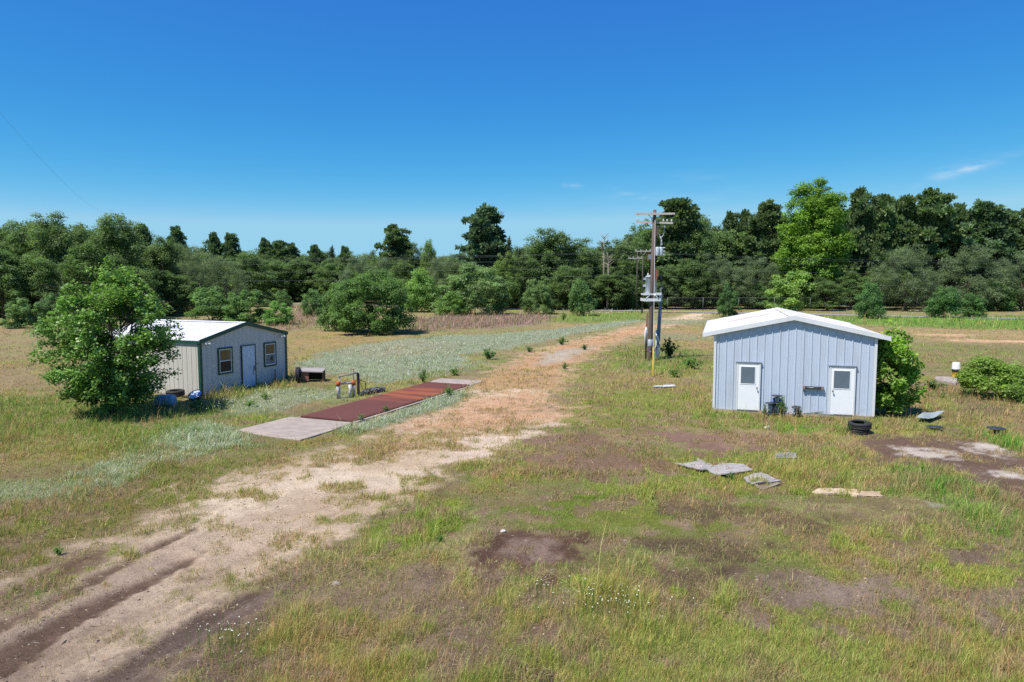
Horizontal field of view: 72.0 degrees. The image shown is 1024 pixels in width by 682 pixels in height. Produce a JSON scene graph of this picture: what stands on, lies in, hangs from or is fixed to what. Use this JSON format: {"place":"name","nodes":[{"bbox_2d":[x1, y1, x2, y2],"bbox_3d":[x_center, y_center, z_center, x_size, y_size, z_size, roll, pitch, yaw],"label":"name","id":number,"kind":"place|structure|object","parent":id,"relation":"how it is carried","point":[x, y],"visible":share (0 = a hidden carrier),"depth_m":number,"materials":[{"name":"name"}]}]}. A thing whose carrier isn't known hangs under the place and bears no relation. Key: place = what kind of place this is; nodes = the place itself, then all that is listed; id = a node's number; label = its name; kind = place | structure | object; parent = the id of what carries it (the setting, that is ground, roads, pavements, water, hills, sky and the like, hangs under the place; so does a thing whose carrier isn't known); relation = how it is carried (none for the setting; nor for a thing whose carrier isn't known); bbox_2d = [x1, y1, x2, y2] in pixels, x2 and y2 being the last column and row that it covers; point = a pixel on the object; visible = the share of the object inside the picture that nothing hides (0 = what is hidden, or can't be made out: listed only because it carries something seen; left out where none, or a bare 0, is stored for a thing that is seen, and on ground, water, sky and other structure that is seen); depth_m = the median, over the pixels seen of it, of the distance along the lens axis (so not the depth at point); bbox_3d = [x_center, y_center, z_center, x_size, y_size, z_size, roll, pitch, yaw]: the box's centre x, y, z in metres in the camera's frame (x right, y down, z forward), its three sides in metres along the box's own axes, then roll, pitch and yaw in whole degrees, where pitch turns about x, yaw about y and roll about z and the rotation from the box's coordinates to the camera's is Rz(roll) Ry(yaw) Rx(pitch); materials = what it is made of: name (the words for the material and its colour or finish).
{"place":"outdoors","nodes":[
{"label":"outdoors","id":0,"kind":"place"},
{"bbox_2d":[0,298,1023,681],"bbox_3d":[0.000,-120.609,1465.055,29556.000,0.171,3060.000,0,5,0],"label":"ground","id":1,"kind":"structure","parent":0,"point":[304,504],"depth_m":16.28,"materials":[{"name":"soil"}]},
{"bbox_2d":[0,219,34,297],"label":"oak tree","id":2,"kind":"object","parent":1,"relation":"on","point":[8,239],"visible":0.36,"depth_m":104.58,"materials":[{"name":"green plant"}]},
{"bbox_2d":[0,297,38,328],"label":"shrub","id":3,"kind":"object","parent":1,"relation":"on","point":[23,309],"visible":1,"depth_m":81.69,"materials":[{"name":"green plant"}]},
{"bbox_2d":[0,241,41,323],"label":"oak tree","id":4,"kind":"object","parent":1,"relation":"on","point":[8,262],"visible":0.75,"depth_m":89.44,"materials":[{"name":"green plant"}]},
{"bbox_2d":[0,253,73,320],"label":"oak tree","id":5,"kind":"object","parent":1,"relation":"on","point":[43,272],"visible":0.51,"depth_m":90.80,"materials":[{"name":"green plant"}]},
{"bbox_2d":[33,292,67,326],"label":"shrub","id":6,"kind":"object","parent":1,"relation":"on","point":[48,306],"visible":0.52,"depth_m":83.29,"materials":[{"name":"green plant"}]},
{"bbox_2d":[20,210,94,297],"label":"oak tree","id":7,"kind":"object","parent":1,"relation":"on","point":[59,245],"visible":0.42,"depth_m":103.05,"materials":[{"name":"green plant"}]},
{"bbox_2d":[58,234,110,298],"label":"oak tree","id":8,"kind":"object","parent":1,"relation":"on","point":[83,256],"visible":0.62,"depth_m":96.29,"materials":[{"name":"green plant"}]},
{"bbox_2d":[23,254,184,416],"bbox_3d":[-16.793,-0.147,29.391,5.552,6.831,5.847,5,7,43],"label":"leafy tree","id":9,"kind":"object","parent":1,"relation":"on","point":[82,334],"visible":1,"depth_m":28.52,"materials":[{"name":"green plant"}]},
{"bbox_2d":[77,212,148,317],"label":"oak tree","id":10,"kind":"object","parent":1,"relation":"on","point":[127,240],"visible":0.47,"depth_m":103.15,"materials":[{"name":"green plant"}]},
{"bbox_2d":[91,256,165,313],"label":"oak tree","id":11,"kind":"object","parent":1,"relation":"on","point":[141,273],"visible":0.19,"depth_m":98.80,"materials":[{"name":"green plant"}]},
{"bbox_2d":[136,235,184,306],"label":"oak tree","id":12,"kind":"object","parent":1,"relation":"on","point":[163,252],"visible":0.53,"depth_m":112.51,"materials":[{"name":"green plant"}]},
{"bbox_2d":[141,270,197,315],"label":"oak tree","id":13,"kind":"object","parent":1,"relation":"on","point":[179,299],"visible":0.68,"depth_m":110.26,"materials":[{"name":"green plant"}]},
{"bbox_2d":[165,225,190,250],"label":"pine tree","id":14,"kind":"object","parent":1,"relation":"on","point":[176,232],"visible":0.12,"depth_m":147.91,"materials":[{"name":"green plant"}]},
{"bbox_2d":[96,319,287,396],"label":"metal shed","id":15,"kind":"structure","parent":1,"relation":"on","point":[245,353],"depth_m":35.91,"materials":[{"name":"beige metal"}]},
{"bbox_2d":[217,346,233,374],"bbox_3d":[-14.411,0.989,35.459,0.050,1.348,0.975,2,5,23],"label":"window","id":16,"kind":"structure","parent":15,"relation":"in","point":[225,354],"depth_m":35.45,"materials":[{"name":"glass"}]},
{"bbox_2d":[240,344,256,387],"bbox_3d":[-13.713,1.308,37.030,0.158,2.236,1.234,2,5,23],"label":"door","id":17,"kind":"structure","parent":15,"relation":"in","point":[248,352],"depth_m":36.92,"materials":[{"name":"blue paint"}]},
{"bbox_2d":[263,341,276,366],"bbox_3d":[-13.177,0.716,38.411,0.050,1.323,0.953,2,5,23],"label":"window","id":18,"kind":"structure","parent":15,"relation":"in","point":[269,348],"depth_m":38.39,"materials":[{"name":"glass"}]},
{"bbox_2d":[176,247,222,307],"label":"tree","id":19,"kind":"object","parent":1,"relation":"on","point":[191,269],"visible":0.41,"depth_m":120.71,"materials":[{"name":"green plant"}]},
{"bbox_2d":[184,284,237,320],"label":"shrub","id":20,"kind":"object","parent":1,"relation":"on","point":[206,302],"visible":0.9,"depth_m":96.55,"materials":[{"name":"green plant"}]},
{"bbox_2d":[203,231,224,304],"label":"pine tree","id":21,"kind":"object","parent":1,"relation":"on","point":[213,247],"visible":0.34,"depth_m":157.94,"materials":[{"name":"green plant"}]},
{"bbox_2d":[199,255,253,306],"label":"tree","id":22,"kind":"object","parent":1,"relation":"on","point":[239,273],"visible":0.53,"depth_m":124.86,"materials":[{"name":"green plant"}]},
{"bbox_2d":[219,232,243,293],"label":"pine tree","id":23,"kind":"object","parent":1,"relation":"on","point":[231,246],"visible":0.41,"depth_m":157.78,"materials":[{"name":"green plant"}]},
{"bbox_2d":[221,289,270,322],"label":"shrub","id":24,"kind":"object","parent":1,"relation":"on","point":[232,312],"visible":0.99,"depth_m":90.89,"materials":[{"name":"green plant"}]},
{"bbox_2d":[226,250,277,306],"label":"oak tree","id":25,"kind":"object","parent":1,"relation":"on","point":[258,266],"visible":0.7,"depth_m":147.70,"materials":[{"name":"green plant"}]},
{"bbox_2d":[252,253,297,300],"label":"oak tree","id":26,"kind":"object","parent":1,"relation":"on","point":[277,267],"visible":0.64,"depth_m":177.42,"materials":[{"name":"green plant"}]},
{"bbox_2d":[261,300,293,324],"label":"shrub","id":27,"kind":"object","parent":1,"relation":"on","point":[269,317],"visible":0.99,"depth_m":87.27,"materials":[{"name":"green plant"}]},
{"bbox_2d":[267,240,287,279],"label":"pine tree","id":28,"kind":"object","parent":1,"relation":"on","point":[278,249],"visible":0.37,"depth_m":187.37,"materials":[{"name":"green plant"}]},
{"bbox_2d":[281,257,326,297],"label":"oak tree","id":29,"kind":"object","parent":1,"relation":"on","point":[299,263],"visible":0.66,"depth_m":180.18,"materials":[{"name":"green plant"}]},
{"bbox_2d":[300,288,323,316],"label":"shrub","id":30,"kind":"object","parent":1,"relation":"on","point":[315,307],"visible":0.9,"depth_m":107.68,"materials":[{"name":"green plant"}]},
{"bbox_2d":[300,367,324,380],"bbox_3d":[-11.131,1.865,39.411,1.256,0.697,0.975,-1,5,-8],"label":"wooden box","id":31,"kind":"object","parent":1,"relation":"on","point":[307,374],"visible":0.99,"depth_m":39.28,"materials":[{"name":"grey wood"}]},
{"bbox_2d":[305,244,326,276],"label":"pine tree","id":32,"kind":"object","parent":1,"relation":"on","point":[316,256],"visible":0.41,"depth_m":187.80,"materials":[{"name":"green plant"}]},
{"bbox_2d":[310,257,351,294],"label":"oak tree","id":33,"kind":"object","parent":1,"relation":"on","point":[334,268],"visible":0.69,"depth_m":177.37,"materials":[{"name":"green plant"}]},
{"bbox_2d":[314,280,365,331],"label":"shrub","id":34,"kind":"object","parent":1,"relation":"on","point":[325,319],"visible":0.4,"depth_m":77.24,"materials":[{"name":"green plant"}]},
{"bbox_2d":[336,368,365,398],"bbox_3d":[-7.711,1.970,34.327,0.554,1.380,2.184,2,5,23],"label":"gauge stand","id":35,"kind":"object","parent":1,"relation":"on","point":[351,388],"visible":0.94,"depth_m":33.91,"materials":[{"name":"white paint"}]},
{"bbox_2d":[334,251,376,301],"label":"tree","id":36,"kind":"object","parent":1,"relation":"on","point":[359,267],"visible":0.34,"depth_m":162.28,"materials":[{"name":"green plant"}]},
{"bbox_2d":[0,319,713,501],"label":"silver weeds","id":37,"kind":"object","parent":1,"relation":"on","point":[388,417],"visible":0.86,"depth_m":31.00,"materials":[{"name":"green plant"}]},
{"bbox_2d":[239,378,484,440],"bbox_3d":[-5.869,2.848,32.472,3.299,0.250,15.649,2,5,23],"label":"truck scale","id":38,"kind":"object","parent":1,"relation":"on","point":[299,428],"visible":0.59,"depth_m":29.43,"materials":[{"name":"metal"}]},
{"bbox_2d":[326,267,417,334],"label":"shrub","id":39,"kind":"object","parent":1,"relation":"on","point":[365,285],"visible":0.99,"depth_m":72.08,"materials":[{"name":"green plant"}]},
{"bbox_2d":[372,223,416,303],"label":"pine tree","id":40,"kind":"object","parent":1,"relation":"on","point":[396,241],"visible":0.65,"depth_m":162.20,"materials":[{"name":"green plant"}]},
{"bbox_2d":[387,259,424,304],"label":"oak tree","id":41,"kind":"object","parent":1,"relation":"on","point":[402,267],"visible":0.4,"depth_m":147.18,"materials":[{"name":"green plant"}]},
{"bbox_2d":[400,242,422,270],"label":"oak tree","id":42,"kind":"object","parent":1,"relation":"on","point":[413,250],"visible":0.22,"depth_m":162.52,"materials":[{"name":"green plant"}]},
{"bbox_2d":[401,267,442,311],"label":"tree","id":43,"kind":"object","parent":1,"relation":"on","point":[416,287],"visible":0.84,"depth_m":123.23,"materials":[{"name":"green plant"}]},
{"bbox_2d":[419,237,439,282],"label":"tree","id":44,"kind":"object","parent":1,"relation":"on","point":[429,252],"visible":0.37,"depth_m":156.15,"materials":[{"name":"green plant"}]},
{"bbox_2d":[418,253,465,301],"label":"tree","id":45,"kind":"object","parent":1,"relation":"on","point":[449,262],"visible":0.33,"depth_m":142.98,"materials":[{"name":"green plant"}]},
{"bbox_2d":[435,291,470,315],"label":"shrub","id":46,"kind":"object","parent":1,"relation":"on","point":[458,302],"visible":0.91,"depth_m":110.49,"materials":[{"name":"green plant"}]},
{"bbox_2d":[429,262,516,315],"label":"shrub","id":47,"kind":"object","parent":1,"relation":"on","point":[493,282],"visible":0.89,"depth_m":113.71,"materials":[{"name":"green plant"}]},
{"bbox_2d":[455,202,517,305],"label":"pine tree","id":48,"kind":"object","parent":1,"relation":"on","point":[485,235],"visible":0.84,"depth_m":146.47,"materials":[{"name":"green plant"}]},
{"bbox_2d":[490,251,521,309],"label":"oak tree","id":49,"kind":"object","parent":1,"relation":"on","point":[501,272],"visible":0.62,"depth_m":133.79,"materials":[{"name":"green plant"}]},
{"bbox_2d":[0,303,1023,681],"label":"grass","id":50,"kind":"structure","parent":1,"relation":"on","point":[294,625],"depth_m":15.99,"materials":[{"name":"green plant"}]},
{"bbox_2d":[0,206,1023,314],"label":"distant woods","id":51,"kind":"object","parent":1,"relation":"on","point":[714,232],"visible":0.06,"depth_m":141.35,"materials":[{"name":"green plant"}]},
{"bbox_2d":[506,246,542,304],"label":"oak tree","id":52,"kind":"object","parent":1,"relation":"on","point":[523,260],"visible":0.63,"depth_m":139.22,"materials":[{"name":"green plant"}]},
{"bbox_2d":[520,276,555,313],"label":"shrub","id":53,"kind":"object","parent":1,"relation":"on","point":[533,290],"visible":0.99,"depth_m":115.46,"materials":[{"name":"green plant"}]},
{"bbox_2d":[521,226,580,294],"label":"oak tree","id":54,"kind":"object","parent":1,"relation":"on","point":[539,247],"visible":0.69,"depth_m":142.06,"materials":[{"name":"green plant"}]},
{"bbox_2d":[546,266,597,308],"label":"oak tree","id":55,"kind":"object","parent":1,"relation":"on","point":[557,288],"visible":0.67,"depth_m":132.22,"materials":[{"name":"green plant"}]},
{"bbox_2d":[567,278,598,315],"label":"shrub","id":56,"kind":"object","parent":1,"relation":"on","point":[576,304],"visible":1,"depth_m":110.57,"materials":[{"name":"green plant"}]},
{"bbox_2d":[565,237,601,292],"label":"oak tree","id":57,"kind":"object","parent":1,"relation":"on","point":[591,263],"visible":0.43,"depth_m":143.59,"materials":[{"name":"green plant"}]},
{"bbox_2d":[181,307,1023,661],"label":"white flowers","id":58,"kind":"object","parent":1,"relation":"on","point":[519,601],"visible":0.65,"depth_m":11.44,"materials":[{"name":"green plant"}]},
{"bbox_2d":[589,270,640,309],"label":"oak tree","id":59,"kind":"object","parent":1,"relation":"on","point":[617,281],"visible":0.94,"depth_m":131.73,"materials":[{"name":"green plant"}]},
{"bbox_2d":[595,237,646,284],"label":"oak tree","id":60,"kind":"object","parent":1,"relation":"on","point":[620,257],"visible":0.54,"depth_m":142.82,"materials":[{"name":"green plant"}]},
{"bbox_2d":[625,215,668,289],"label":"oak tree","id":61,"kind":"object","parent":1,"relation":"on","point":[646,241],"visible":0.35,"depth_m":147.19,"materials":[{"name":"green plant"}]},
{"bbox_2d":[635,210,674,359],"bbox_3d":[9.828,-3.774,49.342,2.710,10.648,1.320,0,5,0],"label":"utility pole","id":62,"kind":"object","parent":1,"relation":"on","point":[650,285],"visible":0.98,"depth_m":48.95,"materials":[{"name":"brown wood"}]},
{"bbox_2d":[654,287,662,357],"bbox_3d":[10.553,-1.306,50.662,0.784,5.104,0.334,-5,7,-44],"label":"service mast","id":63,"kind":"object","parent":1,"relation":"on","point":[657,344],"visible":0.88,"depth_m":50.67,"materials":[{"name":"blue metal"}]},
{"bbox_2d":[654,263,689,308],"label":"oak tree","id":64,"kind":"object","parent":1,"relation":"on","point":[666,275],"visible":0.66,"depth_m":136.35,"materials":[{"name":"green plant"}]},
{"bbox_2d":[641,197,711,305],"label":"pine tree","id":65,"kind":"object","parent":1,"relation":"on","point":[678,239],"visible":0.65,"depth_m":146.16,"materials":[{"name":"green plant"}]},
{"bbox_2d":[669,258,720,308],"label":"oak tree","id":66,"kind":"object","parent":1,"relation":"on","point":[696,269],"visible":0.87,"depth_m":135.05,"materials":[{"name":"green plant"}]},
{"bbox_2d":[681,205,719,295],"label":"oak tree","id":67,"kind":"object","parent":1,"relation":"on","point":[707,246],"visible":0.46,"depth_m":147.65,"materials":[{"name":"green plant"}]},
{"bbox_2d":[689,252,753,303],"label":"tree","id":68,"kind":"object","parent":1,"relation":"on","point":[726,269],"visible":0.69,"depth_m":135.86,"materials":[{"name":"green plant"}]},
{"bbox_2d":[702,463,753,474],"bbox_3d":[6.274,3.753,20.813,1.276,0.163,1.115,-3,6,-32],"label":"plywood sheet","id":69,"kind":"object","parent":1,"relation":"on","point":[735,467],"visible":0.94,"depth_m":20.66,"materials":[{"name":"grey wood"}]},
{"bbox_2d":[716,282,741,316],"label":"shrub","id":70,"kind":"object","parent":1,"relation":"on","point":[725,308],"visible":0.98,"depth_m":107.76,"materials":[{"name":"green plant"}]},
{"bbox_2d":[716,210,743,267],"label":"pine tree","id":71,"kind":"object","parent":1,"relation":"on","point":[730,221],"visible":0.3,"depth_m":152.30,"materials":[{"name":"green plant"}]},
{"bbox_2d":[728,209,755,265],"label":"pine tree","id":72,"kind":"object","parent":1,"relation":"on","point":[744,215],"visible":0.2,"depth_m":152.34,"materials":[{"name":"green plant"}]},
{"bbox_2d":[743,284,769,308],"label":"shrub","id":73,"kind":"object","parent":1,"relation":"on","point":[760,304],"visible":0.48,"depth_m":135.14,"materials":[{"name":"green plant"}]},
{"bbox_2d":[732,257,783,308],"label":"tree","id":74,"kind":"object","parent":1,"relation":"on","point":[749,269],"visible":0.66,"depth_m":135.86,"materials":[{"name":"green plant"}]},
{"bbox_2d":[741,198,788,283],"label":"pine tree","id":75,"kind":"object","parent":1,"relation":"on","point":[762,239],"visible":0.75,"depth_m":146.81,"materials":[{"name":"green plant"}]},
{"bbox_2d":[763,271,821,310],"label":"shrub","id":76,"kind":"object","parent":1,"relation":"on","point":[786,286],"visible":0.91,"depth_m":129.94,"materials":[{"name":"green plant"}]},
{"bbox_2d":[703,307,891,418],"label":"metal shed","id":77,"kind":"structure","parent":1,"relation":"on","point":[761,357],"depth_m":29.20,"materials":[{"name":"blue metal"}]},
{"bbox_2d":[736,362,760,411],"bbox_3d":[9.945,1.936,29.662,0.960,2.049,0.158,1,5,16],"label":"door","id":78,"kind":"structure","parent":77,"relation":"in","point":[748,378],"depth_m":29.69,"materials":[{"name":"white paint"}]},
{"bbox_2d":[828,366,855,415],"bbox_3d":[13.415,2.041,28.641,0.981,2.015,0.158,1,5,16],"label":"door","id":79,"kind":"structure","parent":77,"relation":"in","point":[842,379],"depth_m":28.66,"materials":[{"name":"white paint"}]},
{"bbox_2d":[770,176,856,308],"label":"tree","id":80,"kind":"object","parent":1,"relation":"on","point":[825,238],"visible":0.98,"depth_m":135.74,"materials":[{"name":"green plant"}]},
{"bbox_2d":[808,276,846,310],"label":"oak tree","id":81,"kind":"object","parent":1,"relation":"on","point":[826,285],"visible":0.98,"depth_m":128.51,"materials":[{"name":"green plant"}]},
{"bbox_2d":[832,271,872,309],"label":"oak tree","id":82,"kind":"object","parent":1,"relation":"on","point":[852,290],"visible":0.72,"depth_m":132.66,"materials":[{"name":"green plant"}]},
{"bbox_2d":[847,428,869,434],"bbox_3d":[12.762,3.342,25.981,0.780,0.270,0.780,2,5,0],"label":"tyre","id":83,"kind":"object","parent":1,"relation":"on","point":[863,432],"visible":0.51,"depth_m":25.63,"materials":[{"name":"rubber"}]},
{"bbox_2d":[848,419,871,430],"bbox_3d":[12.792,3.095,25.940,0.800,0.270,0.800,-2,8,0],"label":"tyre","id":84,"kind":"object","parent":83,"relation":"on","point":[857,424],"visible":0.99,"depth_m":25.68,"materials":[{"name":"rubber"}]},
{"bbox_2d":[838,186,882,280],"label":"pine tree","id":85,"kind":"object","parent":1,"relation":"on","point":[862,214],"visible":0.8,"depth_m":147.17,"materials":[{"name":"green plant"}]},
{"bbox_2d":[852,281,887,318],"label":"shrub","id":86,"kind":"object","parent":1,"relation":"on","point":[873,303],"visible":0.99,"depth_m":102.30,"materials":[{"name":"green plant"}]},
{"bbox_2d":[864,193,907,282],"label":"pine tree","id":87,"kind":"object","parent":1,"relation":"on","point":[887,219],"visible":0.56,"depth_m":146.56,"materials":[{"name":"green plant"}]},
{"bbox_2d":[875,318,927,414],"bbox_3d":[15.741,1.136,29.101,2.416,4.174,2.273,-2,5,-21],"label":"bush","id":88,"kind":"object","parent":1,"relation":"on","point":[895,356],"visible":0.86,"depth_m":28.62,"materials":[{"name":"green plant"}]},
{"bbox_2d":[882,193,925,306],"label":"pine tree","id":89,"kind":"object","parent":1,"relation":"on","point":[905,229],"visible":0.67,"depth_m":146.37,"materials":[{"name":"green plant"}]},
{"bbox_2d":[867,242,942,310],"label":"tree","id":90,"kind":"object","parent":1,"relation":"on","point":[912,286],"visible":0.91,"depth_m":127.99,"materials":[{"name":"green plant"}]},
{"bbox_2d":[901,187,975,283],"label":"pine tree","id":91,"kind":"object","parent":1,"relation":"on","point":[941,234],"visible":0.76,"depth_m":146.21,"materials":[{"name":"green plant"}]},
{"bbox_2d":[922,285,968,316],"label":"shrub","id":92,"kind":"object","parent":1,"relation":"on","point":[947,303],"visible":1,"depth_m":104.83,"materials":[{"name":"green plant"}]},
{"bbox_2d":[923,239,1020,308],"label":"tree","id":93,"kind":"object","parent":1,"relation":"on","point":[963,261],"visible":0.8,"depth_m":127.80,"materials":[{"name":"green plant"}]},
{"bbox_2d":[961,293,987,317],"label":"shrub","id":94,"kind":"object","parent":1,"relation":"on","point":[977,310],"visible":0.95,"depth_m":105.04,"materials":[{"name":"green plant"}]},
{"bbox_2d":[950,353,1023,402],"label":"shrub","id":95,"kind":"object","parent":1,"relation":"on","point":[1008,379],"visible":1,"depth_m":33.46,"materials":[{"name":"green plant"}]},
{"bbox_2d":[951,198,1023,283],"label":"pine tree","id":96,"kind":"object","parent":1,"relation":"on","point":[983,217],"visible":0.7,"depth_m":146.02,"materials":[{"name":"green plant"}]},
{"bbox_2d":[974,280,1018,310],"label":"shrub","id":97,"kind":"object","parent":1,"relation":"on","point":[1009,303],"visible":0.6,"depth_m":127.62,"materials":[{"name":"green plant"}]},
{"bbox_2d":[988,252,1023,310],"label":"tree","id":98,"kind":"object","parent":1,"relation":"on","point":[1020,294],"visible":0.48,"depth_m":129.43,"materials":[{"name":"green plant"}]},
{"bbox_2d":[995,208,1023,281],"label":"pine tree","id":99,"kind":"object","parent":1,"relation":"on","point":[1016,223],"visible":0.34,"depth_m":146.38,"materials":[{"name":"green plant"}]},
{"bbox_2d":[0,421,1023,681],"bbox_3d":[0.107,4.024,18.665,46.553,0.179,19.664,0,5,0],"label":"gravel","id":100,"kind":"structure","parent":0,"point":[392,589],"depth_m":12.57,"materials":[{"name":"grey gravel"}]},
{"bbox_2d":[0,0,1023,258],"label":"sky","id":101,"kind":"structure","parent":0,"point":[323,123],"materials":[{"name":"blue"}]},
{"bbox_2d":[295,304,1016,318],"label":"road","id":102,"kind":"structure","parent":0,"point":[747,312],"depth_m":121.34,"materials":[{"name":"grey asphalt"}]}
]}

